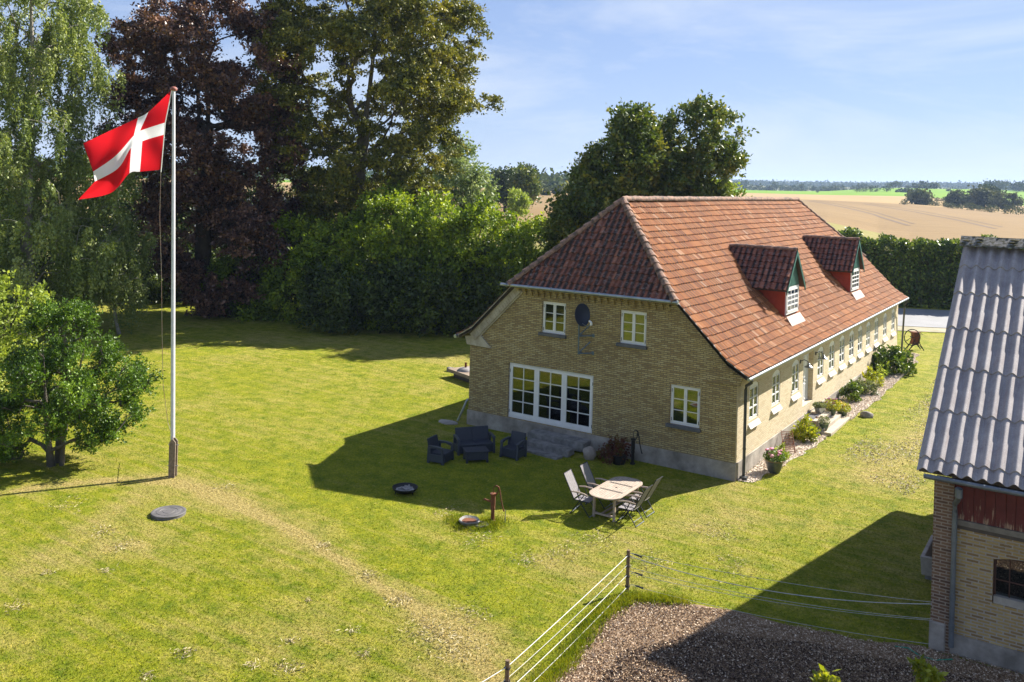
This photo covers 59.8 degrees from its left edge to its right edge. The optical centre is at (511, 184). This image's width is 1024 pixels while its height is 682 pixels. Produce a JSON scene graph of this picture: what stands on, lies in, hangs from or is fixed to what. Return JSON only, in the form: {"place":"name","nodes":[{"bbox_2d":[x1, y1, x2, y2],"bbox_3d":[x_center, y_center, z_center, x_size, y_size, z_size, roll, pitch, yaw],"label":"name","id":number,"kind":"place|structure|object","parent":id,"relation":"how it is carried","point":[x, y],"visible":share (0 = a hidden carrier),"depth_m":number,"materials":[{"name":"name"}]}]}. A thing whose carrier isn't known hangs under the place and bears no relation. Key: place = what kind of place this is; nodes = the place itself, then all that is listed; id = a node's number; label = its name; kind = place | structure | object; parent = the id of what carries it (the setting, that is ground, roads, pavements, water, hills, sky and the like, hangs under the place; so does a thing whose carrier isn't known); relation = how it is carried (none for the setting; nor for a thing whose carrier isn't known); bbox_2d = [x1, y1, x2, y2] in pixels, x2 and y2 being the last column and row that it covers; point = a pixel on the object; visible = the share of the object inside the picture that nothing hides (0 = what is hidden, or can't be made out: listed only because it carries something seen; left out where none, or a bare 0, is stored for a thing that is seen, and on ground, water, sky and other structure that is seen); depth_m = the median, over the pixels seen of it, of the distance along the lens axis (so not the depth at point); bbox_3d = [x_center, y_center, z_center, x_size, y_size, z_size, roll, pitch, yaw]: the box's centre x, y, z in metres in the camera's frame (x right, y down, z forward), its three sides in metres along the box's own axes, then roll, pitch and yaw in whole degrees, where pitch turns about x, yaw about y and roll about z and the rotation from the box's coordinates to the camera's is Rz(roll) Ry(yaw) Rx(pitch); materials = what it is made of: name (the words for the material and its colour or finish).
{"place":"outdoors","nodes":[
{"label":"outdoors","id":0,"kind":"place"},
{"bbox_2d":[95,235,150,334],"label":"birch tree","id":1,"kind":"object","parent":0,"point":[134,304],"visible":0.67,"depth_m":52.73,"materials":[{"name":"green plant"}]},
{"bbox_2d":[46,214,911,263],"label":"stubble strip","id":2,"kind":"object","parent":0,"point":[870,234],"visible":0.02,"depth_m":163.21,"materials":[{"name":"beige plant"}]},
{"bbox_2d":[0,270,1022,681],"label":"ground","id":3,"kind":"structure","parent":0,"point":[230,340],"depth_m":25.14,"materials":[{"name":"green plant"}]},
{"bbox_2d":[0,269,59,419],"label":"garden bush","id":4,"kind":"object","parent":3,"relation":"on","point":[21,310],"visible":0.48,"depth_m":34.20,"materials":[{"name":"green plant"}]},
{"bbox_2d":[32,199,101,302],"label":"garden shrub","id":5,"kind":"object","parent":3,"relation":"on","point":[43,265],"visible":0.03,"depth_m":64.78,"materials":[{"name":"green plant"}]},
{"bbox_2d":[0,0,158,344],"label":"birch tree","id":6,"kind":"object","parent":3,"relation":"on","point":[45,56],"visible":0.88,"depth_m":51.07,"materials":[{"name":"green plant"}]},
{"bbox_2d":[0,295,165,466],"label":"holly tree","id":7,"kind":"object","parent":3,"relation":"on","point":[64,402],"visible":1,"depth_m":29.02,"materials":[{"name":"green plant"}]},
{"bbox_2d":[41,160,150,276],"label":"garden shrub","id":8,"kind":"object","parent":3,"relation":"on","point":[124,200],"visible":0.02,"depth_m":73.72,"materials":[{"name":"green plant"}]},
{"bbox_2d":[54,190,159,301],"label":"garden shrub","id":9,"kind":"object","parent":3,"relation":"on","point":[138,224],"visible":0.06,"depth_m":66.13,"materials":[{"name":"green plant"}]},
{"bbox_2d":[101,170,192,273],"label":"garden shrub","id":10,"kind":"object","parent":3,"relation":"on","point":[146,199],"visible":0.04,"depth_m":72.47,"materials":[{"name":"green plant"}]},
{"bbox_2d":[120,224,194,301],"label":"garden shrub","id":11,"kind":"object","parent":3,"relation":"on","point":[176,296],"visible":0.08,"depth_m":66.67,"materials":[{"name":"green plant"}]},
{"bbox_2d":[151,505,185,520],"bbox_3d":[-9.780,9.416,25.343,0.950,0.272,0.950,2,0,4],"label":"manhole cover","id":12,"kind":"object","parent":3,"relation":"on","point":[168,512],"visible":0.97,"depth_m":25.22,"materials":[{"name":"grey concrete"}]},
{"bbox_2d":[159,86,178,477],"bbox_3d":[-11.236,3.089,29.475,0.446,12.881,2.518,2,0,-33],"label":"flagpole","id":13,"kind":"object","parent":3,"relation":"on","point":[173,444],"visible":0.98,"depth_m":29.29,"materials":[{"name":"white metal"}]},
{"bbox_2d":[78,90,171,199],"bbox_3d":[-13.363,-1.417,30.335,3.467,3.963,0.780,2,0,8],"label":"flag","id":14,"kind":"object","parent":13,"relation":"attached to","point":[117,155],"visible":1,"depth_m":30.38,"materials":[{"name":"red fabric"}]},
{"bbox_2d":[134,251,216,305],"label":"garden shrub","id":15,"kind":"object","parent":3,"relation":"on","point":[153,284],"visible":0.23,"depth_m":64.45,"materials":[{"name":"green plant"}]},
{"bbox_2d":[147,166,249,261],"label":"garden shrub","id":16,"kind":"object","parent":3,"relation":"on","point":[179,218],"visible":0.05,"depth_m":71.05,"materials":[{"name":"green plant"}]},
{"bbox_2d":[90,0,313,318],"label":"copper beech","id":17,"kind":"object","parent":3,"relation":"on","point":[213,186],"visible":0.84,"depth_m":58.14,"materials":[{"name":"brown plant"}]},
{"bbox_2d":[196,247,264,321],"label":"hazel shrub","id":18,"kind":"object","parent":3,"relation":"on","point":[220,267],"visible":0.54,"depth_m":58.80,"materials":[{"name":"green plant"}]},
{"bbox_2d":[223,239,296,317],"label":"garden shrub","id":19,"kind":"object","parent":3,"relation":"on","point":[233,270],"visible":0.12,"depth_m":59.95,"materials":[{"name":"green plant"}]},
{"bbox_2d":[219,168,314,281],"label":"garden shrub","id":20,"kind":"object","parent":3,"relation":"on","point":[250,192],"visible":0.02,"depth_m":73.19,"materials":[{"name":"green plant"}]},
{"bbox_2d":[251,209,328,323],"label":"hazel shrub","id":21,"kind":"object","parent":3,"relation":"on","point":[272,281],"visible":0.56,"depth_m":58.61,"materials":[{"name":"green plant"}]},
{"bbox_2d":[290,211,377,329],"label":"hazel shrub","id":22,"kind":"object","parent":3,"relation":"on","point":[330,233],"visible":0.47,"depth_m":57.03,"materials":[{"name":"green plant"}]},
{"bbox_2d":[242,0,505,268],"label":"beech tree","id":23,"kind":"object","parent":3,"relation":"on","point":[419,72],"visible":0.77,"depth_m":60.20,"materials":[{"name":"green plant"}]},
{"bbox_2d":[4,483,759,679],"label":"hay clippings","id":24,"kind":"object","parent":3,"relation":"on","point":[288,640],"visible":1,"depth_m":20.40,"materials":[{"name":"beige plant"}]},
{"bbox_2d":[337,179,446,332],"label":"hazel shrub","id":25,"kind":"object","parent":3,"relation":"on","point":[375,215],"visible":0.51,"depth_m":56.31,"materials":[{"name":"green plant"}]},
{"bbox_2d":[392,482,417,494],"bbox_3d":[-3.315,9.441,27.595,0.800,0.240,0.800,2,0,34],"label":"fire bowl","id":26,"kind":"object","parent":3,"relation":"on","point":[404,488],"visible":1,"depth_m":27.54,"materials":[{"name":"black metal"}]},
{"bbox_2d":[387,187,490,335],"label":"hazel shrub","id":27,"kind":"object","parent":3,"relation":"on","point":[430,218],"visible":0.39,"depth_m":55.71,"materials":[{"name":"green plant"}]},
{"bbox_2d":[427,434,453,465],"bbox_3d":[-2.496,9.175,30.866,0.728,0.800,0.780,2,0,26],"label":"garden armchair","id":28,"kind":"object","parent":3,"relation":"on","point":[437,452],"visible":1,"depth_m":30.65,"materials":[{"name":"wicker"}]},
{"bbox_2d":[448,362,469,382],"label":"well cover","id":29,"kind":"object","parent":3,"relation":"on","point":[461,373],"visible":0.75,"depth_m":43.31,"materials":[{"name":"concrete"}]},
{"bbox_2d":[433,127,502,234],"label":"willow tree","id":30,"kind":"object","parent":3,"relation":"on","point":[471,180],"visible":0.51,"depth_m":86.62,"materials":[{"name":"green plant"}]},
{"bbox_2d":[453,425,495,455],"bbox_3d":[-1.370,9.204,32.081,1.420,0.800,0.728,2,0,-19],"label":"garden sofa","id":31,"kind":"object","parent":3,"relation":"on","point":[473,436],"visible":0.93,"depth_m":32.16,"materials":[{"name":"wicker"}]},
{"bbox_2d":[463,446,488,463],"bbox_3d":[-1.262,9.404,31.010,0.840,0.410,0.580,2,0,-14],"label":"coffee table","id":32,"kind":"object","parent":3,"relation":"on","point":[476,453],"visible":1,"depth_m":30.80,"materials":[{"name":"wicker"}]},
{"bbox_2d":[432,191,522,329],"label":"hazel shrub","id":33,"kind":"object","parent":3,"relation":"on","point":[468,235],"visible":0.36,"depth_m":55.44,"materials":[{"name":"green plant"}]},
{"bbox_2d":[438,511,516,532],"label":"grass tufts","id":34,"kind":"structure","parent":3,"relation":"on","point":[498,523],"depth_m":25.18,"materials":[{"name":"green plant"}]},
{"bbox_2d":[459,515,479,526],"bbox_3d":[-1.206,9.544,25.206,0.607,0.160,0.600,2,0,34],"label":"stone bowl","id":35,"kind":"object","parent":34,"relation":"on","point":[469,520],"visible":0.99,"depth_m":25.20,"materials":[{"name":"stone"}]},
{"bbox_2d":[483,485,503,520],"bbox_3d":[-0.517,9.113,25.458,0.631,1.060,0.180,2,0,6],"label":"water pump","id":36,"kind":"object","parent":34,"relation":"on","point":[493,494],"visible":1,"depth_m":25.42,"materials":[{"name":"brown metal"}]},
{"bbox_2d":[444,241,513,326],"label":"garden shrub","id":37,"kind":"object","parent":3,"relation":"on","point":[478,283],"visible":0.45,"depth_m":54.60,"materials":[{"name":"green plant"}]},
{"bbox_2d":[480,201,541,272],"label":"hazel shrub","id":38,"kind":"object","parent":3,"relation":"on","point":[524,253],"visible":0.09,"depth_m":59.42,"materials":[{"name":"green plant"}]},
{"bbox_2d":[499,430,526,460],"bbox_3d":[0.066,9.245,31.613,0.760,0.800,0.728,2,0,32],"label":"garden armchair","id":39,"kind":"object","parent":3,"relation":"on","point":[515,448],"visible":1,"depth_m":31.53,"materials":[{"name":"wicker"}]},
{"bbox_2d":[504,211,547,270],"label":"hazel shrub","id":40,"kind":"object","parent":3,"relation":"on","point":[538,232],"visible":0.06,"depth_m":61.39,"materials":[{"name":"green plant"}]},
{"bbox_2d":[527,446,562,459],"bbox_3d":[0.944,9.649,32.086,1.934,0.119,0.454,2,0,40],"label":"stone step","id":41,"kind":"object","parent":3,"relation":"on","point":[542,453],"visible":0.67,"depth_m":31.83,"materials":[{"name":"stone"}]},
{"bbox_2d":[527,438,573,457],"bbox_3d":[1.363,9.555,32.349,1.892,0.279,0.503,2,0,37],"label":"stone step","id":42,"kind":"object","parent":3,"relation":"on","point":[565,451],"visible":0.97,"depth_m":32.13,"materials":[{"name":"stone"}]},
{"bbox_2d":[527,428,590,451],"bbox_3d":[1.720,9.446,32.969,2.439,0.371,0.596,2,0,33],"label":"stone step","id":43,"kind":"object","parent":3,"relation":"on","point":[578,444],"visible":0.84,"depth_m":32.73,"materials":[{"name":"stone"}]},
{"bbox_2d":[563,469,596,517],"bbox_3d":[2.020,9.141,26.400,0.913,1.156,0.622,2,0,30],"label":"garden chair","id":44,"kind":"object","parent":3,"relation":"on","point":[584,497],"visible":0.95,"depth_m":26.42,"materials":[{"name":"white fabric"}]},
{"bbox_2d":[579,461,611,508],"bbox_3d":[2.556,9.155,27.154,0.913,1.156,0.622,2,0,32],"label":"garden chair","id":45,"kind":"object","parent":3,"relation":"on","point":[591,483],"visible":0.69,"depth_m":27.25,"materials":[{"name":"grey wood"}]},
{"bbox_2d":[538,97,670,255],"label":"plane tree","id":46,"kind":"object","parent":3,"relation":"on","point":[632,148],"visible":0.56,"depth_m":57.48,"materials":[{"name":"green plant"}]},
{"bbox_2d":[596,433,630,464],"bbox_3d":[3.527,9.370,31.377,1.344,1.146,1.385,2,0,34],"label":"shrub","id":47,"kind":"object","parent":3,"relation":"on","point":[618,447],"visible":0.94,"depth_m":31.30,"materials":[{"name":"brown plant"}]},
{"bbox_2d":[589,476,642,521],"bbox_3d":[3.104,9.380,26.553,1.000,0.724,2.160,2,0,34],"label":"garden table","id":48,"kind":"object","parent":3,"relation":"on","point":[614,489],"visible":0.98,"depth_m":26.34,"materials":[{"name":"brown wood"}]},
{"bbox_2d":[625,549,630,591],"bbox_3d":[2.773,9.295,21.313,0.134,1.100,0.134,2,0,34],"label":"fence post","id":49,"kind":"object","parent":3,"relation":"on","point":[628,566],"visible":0.97,"depth_m":21.28,"materials":[{"name":"brown wood"}]},
{"bbox_2d":[632,557,926,603],"bbox_3d":[5.897,9.027,20.138,6.545,0.360,0.016,2,0,20],"label":"fence wire","id":50,"kind":"object","parent":49,"relation":"attached to","point":[781,592],"visible":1,"depth_m":20.07,"materials":[{"name":"grey metal"}]},
{"bbox_2d":[616,484,652,527],"bbox_3d":[3.531,9.185,25.661,0.913,1.156,0.622,2,0,34],"label":"garden chair","id":51,"kind":"object","parent":3,"relation":"on","point":[628,505],"visible":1,"depth_m":25.60,"materials":[{"name":"grey wood"}]},
{"bbox_2d":[628,476,662,517],"bbox_3d":[3.951,9.196,26.438,0.913,1.156,0.622,2,0,34],"label":"garden chair","id":52,"kind":"object","parent":3,"relation":"on","point":[654,487],"visible":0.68,"depth_m":26.34,"materials":[{"name":"grey wood"}]},
{"bbox_2d":[578,89,758,218],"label":"plane tree","id":53,"kind":"object","parent":3,"relation":"on","point":[691,169],"visible":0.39,"depth_m":60.09,"materials":[{"name":"green plant"}]},
{"bbox_2d":[454,196,908,481],"bbox_3d":[10.734,5.391,44.400,12.164,9.648,29.482,2,0,34],"label":"farmhouse","id":54,"kind":"object","parent":3,"relation":"on","point":[733,338],"visible":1,"depth_m":33.77,"materials":[{"name":"yellow brick"}]},
{"bbox_2d":[508,362,593,432],"bbox_3d":[1.451,8.009,33.686,3.722,2.140,0.100,2,0,34],"label":"terrace door","id":55,"kind":"structure","parent":54,"relation":"in","point":[564,399],"depth_m":33.64,"materials":[{"name":"white paint"}]},
{"bbox_2d":[538,301,566,338],"bbox_3d":[1.565,5.076,33.574,1.200,1.310,0.240,2,0,34],"label":"window","id":56,"kind":"structure","parent":54,"relation":"in","point":[554,313],"depth_m":33.59,"materials":[{"name":"white paint"}]},
{"bbox_2d":[575,303,594,354],"bbox_3d":[2.678,5.250,32.224,0.688,1.931,1.159,2,0,18],"label":"satellite dish","id":57,"kind":"object","parent":54,"relation":"attached to","point":[582,314],"visible":1,"depth_m":32.22,"materials":[{"name":"metal"}]},
{"bbox_2d":[616,310,646,349],"bbox_3d":[4.305,5.158,31.754,1.200,1.310,0.240,2,0,34],"label":"window","id":58,"kind":"structure","parent":54,"relation":"in","point":[629,343],"depth_m":31.77,"materials":[{"name":"white paint"}]},
{"bbox_2d":[665,384,700,432],"bbox_3d":[5.931,7.669,30.634,1.261,1.485,0.240,2,0,34],"label":"window","id":59,"kind":"structure","parent":54,"relation":"in","point":[673,386],"depth_m":30.65,"materials":[{"name":"white paint"}]},
{"bbox_2d":[748,381,760,428],"bbox_3d":[8.448,7.634,31.078,0.210,1.536,1.120,2,0,34],"label":"window","id":60,"kind":"structure","parent":54,"relation":"in","point":[753,393],"depth_m":31.08,"materials":[{"name":"white paint"}]},
{"bbox_2d":[771,370,782,413],"bbox_3d":[9.857,7.669,33.202,0.210,1.536,1.120,2,0,34],"label":"window","id":61,"kind":"structure","parent":54,"relation":"in","point":[776,375],"depth_m":33.20,"materials":[{"name":"white paint"}]},
{"bbox_2d":[791,360,800,401],"bbox_3d":[11.245,7.703,35.294,0.210,1.536,1.120,2,0,34],"label":"window","id":62,"kind":"structure","parent":54,"relation":"in","point":[795,366],"depth_m":35.31,"materials":[{"name":"white paint"}]},
{"bbox_2d":[802,353,808,401],"bbox_3d":[12.087,7.998,36.950,0.115,2.086,1.512,2,0,34],"label":"front door","id":63,"kind":"structure","parent":54,"relation":"in","point":[805,370],"depth_m":37.28,"materials":[{"name":"white paint"}]},
{"bbox_2d":[817,346,825,384],"bbox_3d":[13.329,7.755,38.435,0.210,1.536,1.120,2,0,34],"label":"window","id":64,"kind":"structure","parent":54,"relation":"in","point":[820,361],"depth_m":38.43,"materials":[{"name":"white paint"}]},
{"bbox_2d":[828,341,836,376],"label":"window","id":65,"kind":"structure","parent":54,"relation":"in","point":[831,347],"depth_m":40.03,"materials":[{"name":"white paint"}]},
{"bbox_2d":[763,447,785,473],"bbox_3d":[9.016,9.469,30.629,0.831,0.832,0.762,2,0,34],"label":"flower pot","id":66,"kind":"object","parent":3,"relation":"on","point":[774,463],"visible":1,"depth_m":30.46,"materials":[{"name":"grey ceramic"}]},
{"bbox_2d":[533,600,1023,681],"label":"wood chip bed","id":67,"kind":"object","parent":3,"relation":"on","point":[738,626],"visible":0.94,"depth_m":18.76,"materials":[{"name":"brown wood"}]},
{"bbox_2d":[521,588,695,681],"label":"edge grass","id":68,"kind":"structure","parent":67,"relation":"on","point":[589,622],"depth_m":19.51,"materials":[{"name":"green plant"}]},
{"bbox_2d":[810,663,840,681],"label":"sapling","id":69,"kind":"object","parent":67,"relation":"on","point":[824,676],"visible":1,"depth_m":16.14,"materials":[{"name":"green plant"}]},
{"bbox_2d":[906,654,948,681],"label":"sapling","id":70,"kind":"object","parent":67,"relation":"on","point":[924,670],"visible":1,"depth_m":16.55,"materials":[{"name":"green plant"}]},
{"bbox_2d":[801,409,849,435],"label":"door steps","id":71,"kind":"structure","parent":3,"relation":"on","point":[837,422],"depth_m":36.53,"materials":[{"name":"concrete"}]},
{"bbox_2d":[824,398,841,415],"bbox_3d":[13.452,9.311,37.411,0.792,0.716,0.789,2,0,34],"label":"shrub","id":72,"kind":"object","parent":71,"relation":"on","point":[832,409],"visible":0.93,"depth_m":37.31,"materials":[{"name":"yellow plant"}]},
{"bbox_2d":[738,353,918,481],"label":"gravel bed","id":73,"kind":"object","parent":3,"relation":"on","point":[814,439],"visible":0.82,"depth_m":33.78,"materials":[{"name":"grey gravel"}]},
{"bbox_2d":[788,413,821,443],"bbox_3d":[11.310,9.383,34.368,1.223,1.312,1.074,2,0,-6],"label":"shrub","id":74,"kind":"object","parent":73,"relation":"on","point":[801,432],"visible":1,"depth_m":34.20,"materials":[{"name":"green plant"}]},
{"bbox_2d":[838,379,866,402],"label":"shrub","id":75,"kind":"object","parent":73,"relation":"on","point":[847,389],"visible":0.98,"depth_m":40.87,"materials":[{"name":"green plant"}]},
{"bbox_2d":[852,377,882,394],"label":"shrub","id":76,"kind":"object","parent":73,"relation":"on","point":[871,386],"visible":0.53,"depth_m":42.18,"materials":[{"name":"green plant"}]},
{"bbox_2d":[861,365,885,386],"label":"shrub","id":77,"kind":"object","parent":73,"relation":"on","point":[869,375],"visible":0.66,"depth_m":44.32,"materials":[{"name":"yellow plant"}]},
{"bbox_2d":[871,344,917,375],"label":"shrub","id":78,"kind":"object","parent":73,"relation":"on","point":[895,358],"visible":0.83,"depth_m":46.80,"materials":[{"name":"green plant"}]},
{"bbox_2d":[839,380,934,494],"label":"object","id":79,"kind":"object","parent":3,"relation":"on","point":[871,453],"visible":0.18,"depth_m":33.13,"materials":[{"name":"green plant"}]},
{"bbox_2d":[920,535,932,579],"bbox_3d":[11.016,9.676,23.003,0.598,0.605,1.737,2,0,34],"label":"stone trough","id":80,"kind":"object","parent":3,"relation":"on","point":[926,562],"visible":0.27,"depth_m":22.43,"materials":[{"name":"stone"}]},
{"bbox_2d":[838,226,1022,309],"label":"roadside hedge","id":81,"kind":"object","parent":3,"relation":"on","point":[920,272],"visible":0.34,"depth_m":73.13,"materials":[{"name":"green plant"}]},
{"bbox_2d":[917,236,1023,674],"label":"barn","id":82,"kind":"structure","parent":3,"relation":"on","point":[972,445],"depth_m":18.93,"materials":[{"name":"metal"}]},
{"bbox_2d":[993,554,1023,609],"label":"barn window","id":83,"kind":"structure","parent":82,"relation":"in","point":[1008,573],"depth_m":18.57,"materials":[{"name":"black glass"}]},
{"bbox_2d":[0,0,1023,183],"label":"sky","id":84,"kind":"structure","parent":0,"point":[860,91],"materials":[{"name":"blue"}]},
{"bbox_2d":[12,180,1023,250],"bbox_3d":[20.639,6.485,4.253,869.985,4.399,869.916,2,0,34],"label":"wheat field","id":85,"kind":"structure","parent":0,"point":[930,227],"depth_m":234.32,"materials":[{"name":"beige plant"}]},
{"bbox_2d":[488,166,516,211],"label":"oak tree","id":86,"kind":"object","parent":85,"relation":"on","point":[501,175],"visible":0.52,"depth_m":183.16,"materials":[{"name":"green plant"}]},
{"bbox_2d":[504,186,532,218],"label":"field bush","id":87,"kind":"object","parent":85,"relation":"on","point":[519,201],"visible":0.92,"depth_m":149.15,"materials":[{"name":"green plant"}]},
{"bbox_2d":[503,163,544,208],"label":"oak tree","id":88,"kind":"object","parent":85,"relation":"on","point":[524,179],"visible":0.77,"depth_m":178.74,"materials":[{"name":"green plant"}]},
{"bbox_2d":[55,174,1023,205],"bbox_3d":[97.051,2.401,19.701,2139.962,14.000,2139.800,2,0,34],"label":"green field","id":89,"kind":"structure","parent":0,"point":[940,193],"depth_m":832.22,"materials":[{"name":"green plant"}]},
{"bbox_2d":[91,179,1023,213],"bbox_3d":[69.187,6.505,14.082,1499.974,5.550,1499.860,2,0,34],"label":"stubble field","id":90,"kind":"structure","parent":0,"point":[880,199],"depth_m":532.70,"materials":[{"name":"beige plant"}]},
{"bbox_2d":[903,186,937,205],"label":"willow tree","id":91,"kind":"object","parent":90,"relation":"on","point":[922,196],"visible":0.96,"depth_m":422.75,"materials":[{"name":"green plant"}]},
{"bbox_2d":[943,189,967,205],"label":"willow tree","id":92,"kind":"object","parent":90,"relation":"on","point":[952,196],"visible":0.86,"depth_m":442.16,"materials":[{"name":"green plant"}]},
{"bbox_2d":[960,184,1003,208],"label":"willow tree","id":93,"kind":"object","parent":90,"relation":"on","point":[977,196],"visible":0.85,"depth_m":429.63,"materials":[{"name":"green plant"}]},
{"bbox_2d":[998,192,1023,211],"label":"willow tree","id":94,"kind":"object","parent":90,"relation":"on","point":[1014,200],"visible":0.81,"depth_m":414.40,"materials":[{"name":"green plant"}]},
{"bbox_2d":[284,179,1001,190],"bbox_3d":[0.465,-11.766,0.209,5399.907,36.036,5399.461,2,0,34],"label":"farmland","id":95,"kind":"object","parent":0,"point":[807,190],"visible":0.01,"depth_m":1950.80,"materials":[{"name":"green plant"}]},
{"bbox_2d":[537,167,574,190],"bbox_3d":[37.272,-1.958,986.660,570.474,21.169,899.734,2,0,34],"label":"gap woodland","id":96,"kind":"object","parent":95,"relation":"on","point":[552,180],"visible":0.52,"depth_m":500.42,"materials":[{"name":"green plant"}]},
{"bbox_2d":[736,182,1021,190],"bbox_3d":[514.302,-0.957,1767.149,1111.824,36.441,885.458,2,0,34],"label":"hedgerows","id":97,"kind":"object","parent":95,"relation":"on","point":[956,187],"visible":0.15,"depth_m":1748.76,"materials":[{"name":"green plant"}]},
{"bbox_2d":[712,176,752,196],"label":"maple tree","id":98,"kind":"object","parent":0,"point":[730,188],"visible":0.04,"depth_m":77.32,"materials":[{"name":"green plant"}]},
{"bbox_2d":[904,329,923,350],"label":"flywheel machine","id":99,"kind":"object","parent":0,"point":[915,337],"visible":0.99,"depth_m":53.86,"materials":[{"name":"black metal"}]},
{"bbox_2d":[897,326,945,332],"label":"road shoulder","id":100,"kind":"object","parent":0,"point":[925,329],"visible":0.09,"depth_m":61.77},
{"bbox_2d":[898,308,949,327],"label":"road","id":101,"kind":"structure","parent":0,"point":[925,318],"depth_m":66.95,"materials":[{"name":"grey asphalt"}]},
{"bbox_3d":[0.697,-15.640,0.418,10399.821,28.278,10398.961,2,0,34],"label":"hills","id":102,"kind":"structure","parent":0,"visible":0},
{"bbox_2d":[549,175,1010,187],"bbox_3d":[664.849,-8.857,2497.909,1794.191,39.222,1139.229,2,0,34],"label":"woodland","id":103,"kind":"object","parent":102,"relation":"on","point":[881,184],"visible":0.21,"depth_m":2217.64,"materials":[{"name":"green plant"}]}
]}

